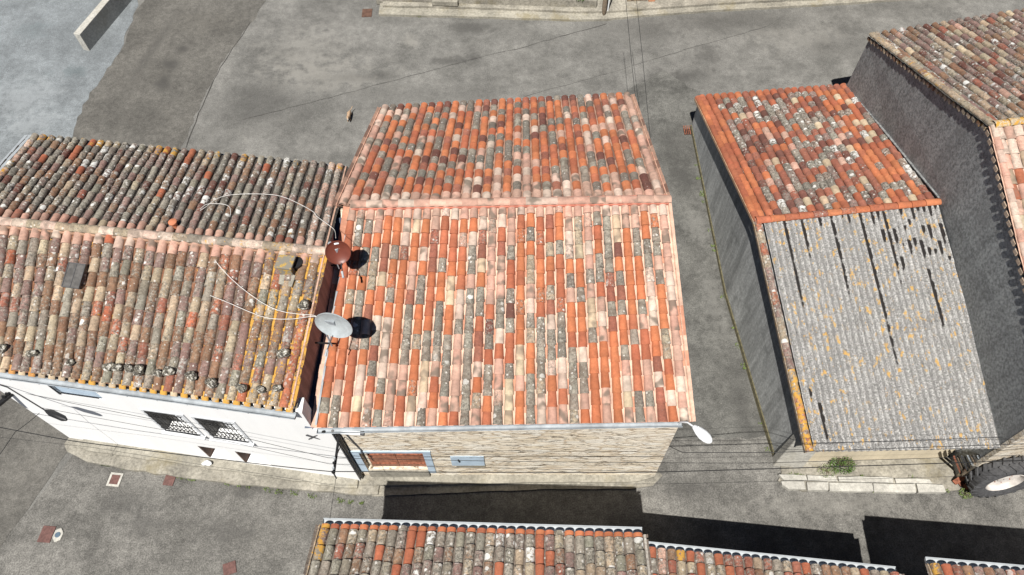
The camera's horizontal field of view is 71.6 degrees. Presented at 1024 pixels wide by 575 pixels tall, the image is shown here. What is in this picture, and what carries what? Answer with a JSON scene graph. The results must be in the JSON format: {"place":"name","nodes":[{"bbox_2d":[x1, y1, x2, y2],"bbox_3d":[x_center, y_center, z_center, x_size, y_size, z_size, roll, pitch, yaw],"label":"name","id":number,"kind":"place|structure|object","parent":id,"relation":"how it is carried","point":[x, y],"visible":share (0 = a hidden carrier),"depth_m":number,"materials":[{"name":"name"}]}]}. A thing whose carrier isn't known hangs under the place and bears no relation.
{"place":"outdoors","nodes":[
{"label":"outdoors","id":0,"kind":"place"},
{"bbox_2d":[0,391,68,546],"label":"side road","id":1,"kind":"structure","parent":0,"point":[27,468],"depth_m":20.80,"materials":[{"name":"grey asphalt"}]},
{"bbox_2d":[0,0,137,161],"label":"forecourt","id":2,"kind":"structure","parent":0,"point":[52,71],"depth_m":28.99,"materials":[{"name":"grey concrete"}]},
{"bbox_2d":[74,0,131,50],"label":"wall","id":3,"kind":"structure","parent":2,"relation":"on","point":[95,25],"depth_m":29.47,"materials":[{"name":"concrete"}]},
{"bbox_2d":[72,0,265,148],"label":"road strip","id":4,"kind":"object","parent":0,"point":[153,85],"visible":0.54,"depth_m":28.70,"materials":[{"name":"concrete"}]},
{"bbox_2d":[64,438,378,495],"bbox_3d":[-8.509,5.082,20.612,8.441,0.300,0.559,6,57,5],"label":"pavement","id":5,"kind":"structure","parent":0,"point":[300,476],"depth_m":20.41,"materials":[{"name":"concrete"}]},
{"bbox_2d":[201,460,211,465],"bbox_3d":[-8.770,5.040,20.391,0.320,0.178,0.161,-1,57,0],"label":"plastic bag","id":6,"kind":"object","parent":5,"relation":"on","point":[207,462],"visible":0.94,"depth_m":20.34,"materials":[{"name":"white plastic"}]},
{"bbox_2d":[346,106,352,120],"bbox_3d":[-6.241,-6.617,27.174,0.190,0.354,0.708,4,57,3],"label":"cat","id":7,"kind":"object","parent":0,"point":[349,113],"visible":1,"depth_m":27.09},
{"bbox_2d":[0,435,1023,574],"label":"lane","id":8,"kind":"structure","parent":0,"point":[140,523],"depth_m":19.69,"materials":[{"name":"grey asphalt"}]},
{"bbox_2d":[37,526,55,542],"bbox_3d":[-12.847,6.809,19.597,0.360,0.024,0.440,3,57,3],"label":"manhole cover","id":9,"kind":"object","parent":8,"relation":"on","point":[46,534],"visible":1,"depth_m":19.59,"materials":[{"name":"metal"}]},
{"bbox_2d":[52,528,63,541],"bbox_3d":[-12.523,6.823,19.579,0.273,0.050,0.383,-1,57,0],"label":"meter lid","id":10,"kind":"object","parent":8,"relation":"on","point":[58,534],"visible":1,"depth_m":19.56,"materials":[{"name":"metal"}]},
{"bbox_2d":[106,472,123,486],"bbox_3d":[-11.414,5.521,20.409,0.374,0.026,0.394,4,57,4],"label":"manhole cover","id":11,"kind":"object","parent":8,"relation":"on","point":[114,479],"visible":1,"depth_m":20.40,"materials":[{"name":"metal"}]},
{"bbox_2d":[162,475,175,485],"bbox_3d":[-9.832,5.514,20.387,0.300,0.024,0.340,4,57,4],"label":"manhole cover","id":12,"kind":"object","parent":8,"relation":"on","point":[169,480],"visible":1,"depth_m":20.36,"materials":[{"name":"metal"}]},
{"bbox_2d":[223,561,236,574],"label":"manhole cover","id":13,"kind":"object","parent":8,"relation":"on","point":[229,568],"visible":1,"depth_m":19.03,"materials":[{"name":"pink"}]},
{"bbox_2d":[959,488,972,498],"bbox_3d":[12.676,5.740,19.813,0.456,0.165,0.324,-1,57,0],"label":"weed tuft","id":14,"kind":"object","parent":8,"relation":"on","point":[963,494],"visible":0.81,"depth_m":19.80,"materials":[{"name":"green plant"}]},
{"bbox_2d":[964,455,1023,497],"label":"tractor tyre","id":15,"kind":"object","parent":8,"relation":"on","point":[1006,479],"visible":0.98,"depth_m":19.07,"materials":[{"name":"rubber"}]},
{"bbox_2d":[376,475,653,485],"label":"pavement","id":16,"kind":"structure","parent":0,"point":[451,480],"depth_m":20.14,"materials":[{"name":"concrete"}]},
{"bbox_2d":[376,0,654,7],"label":"grey house","id":17,"kind":"structure","parent":0,"point":[575,3],"depth_m":30.00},
{"bbox_2d":[8,0,1023,534],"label":"ground","id":18,"kind":"structure","parent":0,"point":[292,56],"depth_m":28.77,"materials":[{"name":"concrete"}]},
{"bbox_2d":[0,133,360,480],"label":"white house","id":19,"kind":"structure","parent":18,"relation":"on","point":[114,253],"depth_m":17.32,"materials":[{"name":"ceramic"}]},
{"bbox_2d":[0,344,7,353],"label":"roof stone","id":20,"kind":"object","parent":19,"relation":"on","point":[3,348],"visible":1,"depth_m":16.73,"materials":[{"name":"grey stone"}]},
{"bbox_2d":[0,392,13,405],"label":"cable bracket","id":21,"kind":"object","parent":19,"relation":"attached to","point":[7,397],"visible":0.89,"depth_m":18.20,"materials":[{"name":"black metal"}]},
{"bbox_2d":[0,413,38,453],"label":"overhead cable","id":22,"kind":"object","parent":19,"relation":"attached to","point":[17,430],"visible":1,"depth_m":17.00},
{"bbox_2d":[25,349,38,356],"bbox_3d":[-11.282,1.538,16.702,0.280,0.248,0.186,-1,57,0],"label":"roof stone","id":23,"kind":"object","parent":19,"relation":"on","point":[30,353],"visible":1,"depth_m":16.64,"materials":[{"name":"grey stone"}]},
{"bbox_2d":[0,384,67,420],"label":"street lamp","id":24,"kind":"object","parent":19,"relation":"attached to","point":[56,415],"depth_m":17.52,"materials":[{"name":"black metal"}]},
{"bbox_2d":[66,358,74,365],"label":"roof stone","id":25,"kind":"object","parent":19,"relation":"on","point":[70,361],"visible":1,"depth_m":16.54,"materials":[{"name":"grey stone"}]},
{"bbox_2d":[102,362,113,370],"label":"roof stone","id":26,"kind":"object","parent":19,"relation":"on","point":[107,367],"visible":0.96,"depth_m":16.43,"materials":[{"name":"grey stone"}]},
{"bbox_2d":[111,363,123,370],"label":"roof stone","id":27,"kind":"object","parent":19,"relation":"on","point":[117,367],"visible":1,"depth_m":16.42,"materials":[{"name":"grey stone"}]},
{"bbox_2d":[124,364,133,372],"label":"roof stone","id":28,"kind":"object","parent":19,"relation":"on","point":[128,368],"visible":1,"depth_m":16.41,"materials":[{"name":"grey stone"}]},
{"bbox_2d":[133,364,144,375],"bbox_3d":[-8.645,1.905,16.442,0.248,0.244,0.319,-1,57,0],"label":"roof stone","id":29,"kind":"object","parent":19,"relation":"on","point":[138,370],"visible":1,"depth_m":16.38,"materials":[{"name":"grey stone"}]},
{"bbox_2d":[152,369,162,376],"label":"roof stone","id":30,"kind":"object","parent":19,"relation":"on","point":[157,372],"visible":0.99,"depth_m":16.33,"materials":[{"name":"grey stone"}]},
{"bbox_2d":[162,366,174,375],"bbox_3d":[-7.923,1.935,16.389,0.302,0.246,0.232,-1,57,0],"label":"roof stone","id":31,"kind":"object","parent":19,"relation":"on","point":[167,370],"visible":1,"depth_m":16.33,"materials":[{"name":"grey stone"}]},
{"bbox_2d":[139,408,206,439],"bbox_3d":[-8.700,3.388,18.346,1.215,1.490,0.440,7,57,5],"label":"window frame","id":32,"kind":"structure","parent":19,"relation":"in","point":[154,414],"depth_m":18.44,"materials":[{"name":"white wood"}]},
{"bbox_2d":[184,371,196,380],"bbox_3d":[-7.374,2.023,16.334,0.300,0.234,0.213,33,64,20],"label":"roof stone","id":33,"kind":"object","parent":19,"relation":"on","point":[191,375],"visible":1,"depth_m":16.27,"materials":[{"name":"grey stone"}]},
{"bbox_2d":[204,378,218,387],"bbox_3d":[-6.890,2.169,16.273,0.323,0.239,0.222,33,63,20],"label":"roof stone","id":34,"kind":"object","parent":19,"relation":"on","point":[211,382],"visible":1,"depth_m":16.20,"materials":[{"name":"grey stone"}]},
{"bbox_2d":[190,415,254,446],"bbox_3d":[-7.376,3.546,18.222,1.215,1.490,0.440,7,57,5],"label":"window frame","id":35,"kind":"structure","parent":19,"relation":"in","point":[205,423],"depth_m":18.33,"materials":[{"name":"white wood"}]},
{"bbox_2d":[235,383,246,392],"bbox_3d":[-6.170,2.296,16.197,0.267,0.242,0.236,-1,57,0],"label":"roof stone","id":36,"kind":"object","parent":19,"relation":"on","point":[240,388],"visible":1,"depth_m":16.13,"materials":[{"name":"grey stone"}]},
{"bbox_2d":[256,385,265,393],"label":"roof stone","id":37,"kind":"object","parent":19,"relation":"on","point":[261,389],"visible":1,"depth_m":16.09,"materials":[{"name":"grey stone"}]},
{"bbox_2d":[200,194,335,237],"bbox_3d":[-5.801,-1.995,17.785,4.086,0.989,1.292,17,59,12],"label":"aerial cable","id":38,"kind":"object","parent":19,"relation":"on","point":[276,195],"visible":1,"depth_m":18.38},
{"bbox_2d":[273,384,282,391],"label":"roof stone","id":39,"kind":"object","parent":19,"relation":"on","point":[276,388],"visible":1,"depth_m":16.07,"materials":[{"name":"grey stone"}]},
{"bbox_2d":[277,348,289,357],"bbox_3d":[-5.266,1.512,16.331,0.301,0.245,0.247,-1,57,0],"label":"roof stone","id":40,"kind":"object","parent":19,"relation":"on","point":[284,352],"visible":1,"depth_m":16.27,"materials":[{"name":"grey stone"}]},
{"bbox_2d":[297,299,308,309],"bbox_3d":[-4.887,0.387,16.610,0.274,0.242,0.280,-1,57,0],"label":"roof stone","id":41,"kind":"object","parent":19,"relation":"on","point":[303,304],"visible":1,"depth_m":16.53,"materials":[{"name":"grey stone"}]},
{"bbox_2d":[306,435,319,439],"bbox_3d":[-4.910,3.693,17.521,0.294,0.294,0.030,-1,57,0],"label":"wall anchor","id":42,"kind":"object","parent":19,"relation":"attached to","point":[312,437],"depth_m":17.50,"materials":[{"name":"grey metal"}]},
{"bbox_2d":[315,313,352,355],"bbox_3d":[-4.144,1.056,16.345,0.821,1.720,0.956,-30,62,-17],"label":"satellite dish","id":43,"kind":"object","parent":19,"relation":"attached to","point":[333,325],"visible":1,"depth_m":16.02,"materials":[{"name":"grey metal"}]},
{"bbox_2d":[210,295,315,318],"bbox_3d":[-5.730,0.568,16.591,2.942,0.132,0.257,10,58,8],"label":"aerial cable","id":44,"kind":"object","parent":43,"relation":"attached to","point":[259,315],"visible":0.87,"depth_m":16.61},
{"bbox_2d":[216,262,314,315],"bbox_3d":[-5.766,0.190,16.643,3.266,0.354,0.330,24,61,16],"label":"aerial cable","id":45,"kind":"object","parent":43,"relation":"attached to","point":[260,301],"visible":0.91,"depth_m":16.66,"materials":[{"name":"white plastic"}]},
{"bbox_2d":[325,241,350,277],"bbox_3d":[-4.134,-0.634,17.099,0.559,1.390,1.239,-36,63,-20],"label":"satellite dish","id":46,"kind":"object","parent":19,"relation":"attached to","point":[337,252],"visible":0.99,"depth_m":16.80,"materials":[{"name":"red metal"}]},
{"bbox_2d":[186,23,249,146],"bbox_3d":[-11.809,-8.270,28.392,0.310,0.377,7.007,8,58,6],"label":"road crack","id":47,"kind":"object","parent":18,"relation":"on","point":[210,87],"visible":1,"depth_m":28.13,"materials":[{"name":"black asphalt"}]},
{"bbox_2d":[362,9,371,16],"bbox_3d":[-6.180,-11.707,30.265,0.420,0.048,0.500,-1,57,0],"label":"manhole cover","id":48,"kind":"object","parent":18,"relation":"on","point":[366,12],"visible":1,"depth_m":30.23,"materials":[{"name":"red metal"}]},
{"bbox_2d":[243,51,504,119],"bbox_3d":[-5.320,-8.056,28.182,10.761,0.186,0.086,-17,58,-10],"label":"road crack","id":49,"kind":"object","parent":18,"relation":"on","point":[372,85],"visible":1,"depth_m":28.16,"materials":[{"name":"black asphalt"}]},
{"bbox_2d":[303,518,652,574],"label":"house","id":50,"kind":"structure","parent":18,"relation":"on","point":[344,546],"depth_m":15.10,"materials":[{"name":"tile"}]},
{"bbox_2d":[305,92,695,478],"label":"stone house","id":51,"kind":"structure","parent":18,"relation":"on","point":[505,289],"depth_m":17.92,"materials":[{"name":"tile"}]},
{"bbox_2d":[331,434,344,478],"bbox_3d":[-4.197,4.043,17.194,0.079,0.669,1.145,0,57,1],"label":"cable bracket","id":52,"kind":"object","parent":51,"relation":"attached to","point":[334,462],"visible":0.98,"depth_m":16.94,"materials":[{"name":"black metal"}]},
{"bbox_2d":[45,408,651,471],"bbox_3d":[-4.311,3.955,17.116,15.247,0.130,0.664,5,57,4],"label":"overhead cable","id":53,"kind":"object","parent":52,"relation":"attached to","point":[347,464],"visible":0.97,"depth_m":16.88,"materials":[{"name":"black rubber"}]},
{"bbox_2d":[0,427,1023,472],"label":"overhead cable","id":54,"kind":"object","parent":52,"relation":"attached to","point":[514,472],"visible":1,"depth_m":16.58,"materials":[{"name":"black rubber"}]},
{"bbox_2d":[2,437,1023,484],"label":"overhead cable","id":55,"kind":"object","parent":52,"relation":"attached to","point":[530,484],"visible":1,"depth_m":16.77,"materials":[{"name":"black rubber"}]},
{"bbox_2d":[25,393,1016,462],"bbox_3d":[0.288,3.814,17.134,26.125,0.131,1.265,3,57,3],"label":"overhead cable","id":56,"kind":"object","parent":52,"relation":"attached to","point":[512,461],"visible":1,"depth_m":16.87,"materials":[{"name":"black rubber"}]},
{"bbox_2d":[340,431,364,435],"bbox_3d":[-3.825,3.445,17.107,0.576,0.166,0.242,4,57,4],"label":"floodlight","id":57,"kind":"object","parent":51,"relation":"attached to","point":[362,434],"visible":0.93,"depth_m":17.02,"materials":[{"name":"white plastic"}]},
{"bbox_2d":[366,453,399,465],"bbox_3d":[-3.533,4.658,19.359,0.757,1.310,0.065,0,57,1],"label":"window shutter","id":58,"kind":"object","parent":51,"relation":"in","point":[376,459],"depth_m":19.44,"materials":[{"name":"wood"}]},
{"bbox_2d":[395,453,426,465],"bbox_3d":[-2.763,4.655,19.348,0.757,1.310,0.065,0,57,1],"label":"window shutter","id":59,"kind":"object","parent":51,"relation":"in","point":[421,461],"depth_m":19.43,"materials":[{"name":"wood"}]},
{"bbox_2d":[626,5,635,96],"bbox_3d":[3.880,-8.011,23.404,0.044,1.115,4.038,-2,57,0],"label":"overhead cable","id":60,"kind":"object","parent":51,"relation":"attached to","point":[630,49],"visible":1,"depth_m":23.23,"materials":[{"name":"black rubber"}]},
{"bbox_2d":[636,0,650,138],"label":"overhead cable","id":61,"kind":"object","parent":51,"relation":"attached to","point":[643,69],"visible":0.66,"depth_m":23.16,"materials":[{"name":"black rubber"}]},
{"bbox_2d":[678,421,711,443],"bbox_3d":[4.234,3.423,16.628,0.924,0.756,0.269,38,65,22],"label":"street lamp","id":62,"kind":"object","parent":51,"relation":"attached to","point":[702,434],"visible":1,"depth_m":16.25,"materials":[{"name":"white metal"}]},
{"bbox_2d":[674,439,1008,444],"bbox_3d":[8.653,3.760,17.231,9.256,1.058,0.223,2,57,2],"label":"overhead cable","id":63,"kind":"object","parent":51,"relation":"attached to","point":[839,442],"visible":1,"depth_m":17.26,"materials":[{"name":"black rubber"}]},
{"bbox_2d":[669,443,1023,452],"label":"overhead cable","id":64,"kind":"object","parent":51,"relation":"attached to","point":[832,450],"visible":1,"depth_m":16.92,"materials":[{"name":"black rubber"}]},
{"bbox_2d":[101,16,949,504],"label":"weeds","id":65,"kind":"object","parent":18,"relation":"on","point":[363,502],"visible":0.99,"depth_m":20.22,"materials":[{"name":"green plant"}]},
{"bbox_2d":[508,23,606,50],"bbox_3d":[1.914,-10.361,29.397,4.477,0.080,0.081,-18,59,-10],"label":"road crack","id":66,"kind":"object","parent":18,"relation":"on","point":[563,35],"visible":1,"depth_m":29.45,"materials":[{"name":"black asphalt"}]},
{"bbox_2d":[525,18,779,96],"bbox_3d":[5.922,-9.306,28.731,11.728,0.229,0.257,-19,59,-11],"label":"road crack","id":67,"kind":"object","parent":18,"relation":"on","point":[656,58],"visible":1,"depth_m":28.78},
{"bbox_2d":[649,541,903,574],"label":"house","id":68,"kind":"structure","parent":18,"relation":"on","point":[676,559],"depth_m":16.34,"materials":[{"name":"tile"}]},
{"bbox_2d":[690,83,1000,467],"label":"shed","id":69,"kind":"structure","parent":18,"relation":"on","point":[845,301],"depth_m":19.80,"materials":[{"name":"tile"}]},
{"bbox_2d":[847,8,1023,477],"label":"tall house","id":70,"kind":"structure","parent":18,"relation":"on","point":[942,102],"depth_m":19.35,"materials":[{"name":"stone"}]},
{"bbox_2d":[924,556,1023,574],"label":"house","id":71,"kind":"structure","parent":18,"relation":"on","point":[940,566],"depth_m":15.46,"materials":[{"name":"tile"}]},
{"bbox_2d":[372,471,661,496],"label":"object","id":72,"kind":"structure","parent":0,"point":[416,490],"depth_m":20.10,"materials":[{"name":"concrete"}]},
{"bbox_2d":[383,0,811,13],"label":"pavement","id":73,"kind":"structure","parent":0,"point":[616,6],"depth_m":30.07,"materials":[{"name":"concrete"}]},
{"bbox_2d":[379,0,910,21],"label":"pavement","id":74,"kind":"structure","parent":0,"point":[467,13],"depth_m":30.03,"materials":[{"name":"concrete"}]},
{"bbox_2d":[602,0,607,14],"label":"road post","id":75,"kind":"object","parent":74,"relation":"on","point":[604,6],"visible":1,"depth_m":29.52,"materials":[{"name":"grey wood"}]},
{"bbox_2d":[623,70,764,439],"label":"alley","id":76,"kind":"structure","parent":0,"point":[725,406],"depth_m":23.49,"materials":[{"name":"concrete"}]},
{"bbox_2d":[683,125,691,134],"bbox_3d":[6.671,-5.944,26.795,0.400,0.030,0.460,-1,57,0],"label":"drain grate","id":77,"kind":"object","parent":76,"relation":"on","point":[687,131],"visible":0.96,"depth_m":26.76,"materials":[{"name":"metal"}]},
{"bbox_2d":[778,455,961,491],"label":"pavement","id":78,"kind":"structure","parent":0,"point":[938,474],"depth_m":20.21,"materials":[{"name":"concrete"}]},
{"bbox_2d":[778,474,806,480],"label":"kerb slab","id":79,"kind":"structure","parent":78,"relation":"on","point":[787,477],"depth_m":20.08,"materials":[{"name":"concrete"}]},
{"bbox_2d":[780,481,805,490],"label":"kerb slab","id":80,"kind":"structure","parent":78,"relation":"on","point":[793,485],"depth_m":19.96,"materials":[{"name":"concrete"}]},
{"bbox_2d":[806,482,827,490],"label":"kerb slab","id":81,"kind":"structure","parent":78,"relation":"on","point":[816,486],"depth_m":19.92,"materials":[{"name":"concrete"}]},
{"bbox_2d":[806,475,836,481],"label":"kerb slab","id":82,"kind":"structure","parent":78,"relation":"on","point":[822,478],"depth_m":20.05,"materials":[{"name":"concrete"}]},
{"bbox_2d":[818,464,836,477],"bbox_3d":[8.925,5.188,20.102,0.549,0.144,0.423,-1,57,0],"label":"weed bush","id":83,"kind":"object","parent":78,"relation":"on","point":[828,471],"visible":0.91,"depth_m":20.10,"materials":[{"name":"green plant"}]},
{"bbox_2d":[829,457,856,474],"bbox_3d":[9.405,4.976,20.106,0.789,0.395,0.593,-1,57,0],"label":"weed bush","id":84,"kind":"object","parent":78,"relation":"on","point":[842,463],"visible":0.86,"depth_m":20.11,"materials":[{"name":"green plant"}]},
{"bbox_2d":[828,483,872,492],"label":"kerb slab","id":85,"kind":"structure","parent":78,"relation":"on","point":[854,487],"depth_m":19.91,"materials":[{"name":"concrete"}]},
{"bbox_2d":[837,476,892,482],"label":"kerb slab","id":86,"kind":"structure","parent":78,"relation":"on","point":[858,479],"depth_m":20.00,"materials":[{"name":"concrete"}]},
{"bbox_2d":[872,483,915,493],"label":"kerb slab","id":87,"kind":"structure","parent":78,"relation":"on","point":[896,488],"depth_m":19.87,"materials":[{"name":"concrete"}]},
{"bbox_2d":[894,478,931,483],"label":"kerb slab","id":88,"kind":"structure","parent":78,"relation":"on","point":[916,481],"depth_m":19.98,"materials":[{"name":"concrete"}]},
{"bbox_2d":[915,484,945,493],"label":"kerb slab","id":89,"kind":"structure","parent":78,"relation":"on","point":[929,489],"depth_m":19.85,"materials":[{"name":"concrete"}]},
{"bbox_2d":[953,456,960,474],"bbox_3d":[12.304,4.943,19.581,0.805,1.199,0.075,8,58,6],"label":"scrap bar","id":90,"kind":"object","parent":78,"relation":"on","point":[957,465],"visible":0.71,"depth_m":19.49,"materials":[{"name":"metal"}]},
{"bbox_2d":[953,475,965,484],"bbox_3d":[12.722,5.173,19.754,0.745,0.677,0.135,-24,60,-14],"label":"scrap bar","id":91,"kind":"object","parent":78,"relation":"on","point":[961,478],"visible":0.36,"depth_m":19.85,"materials":[{"name":"metal"}]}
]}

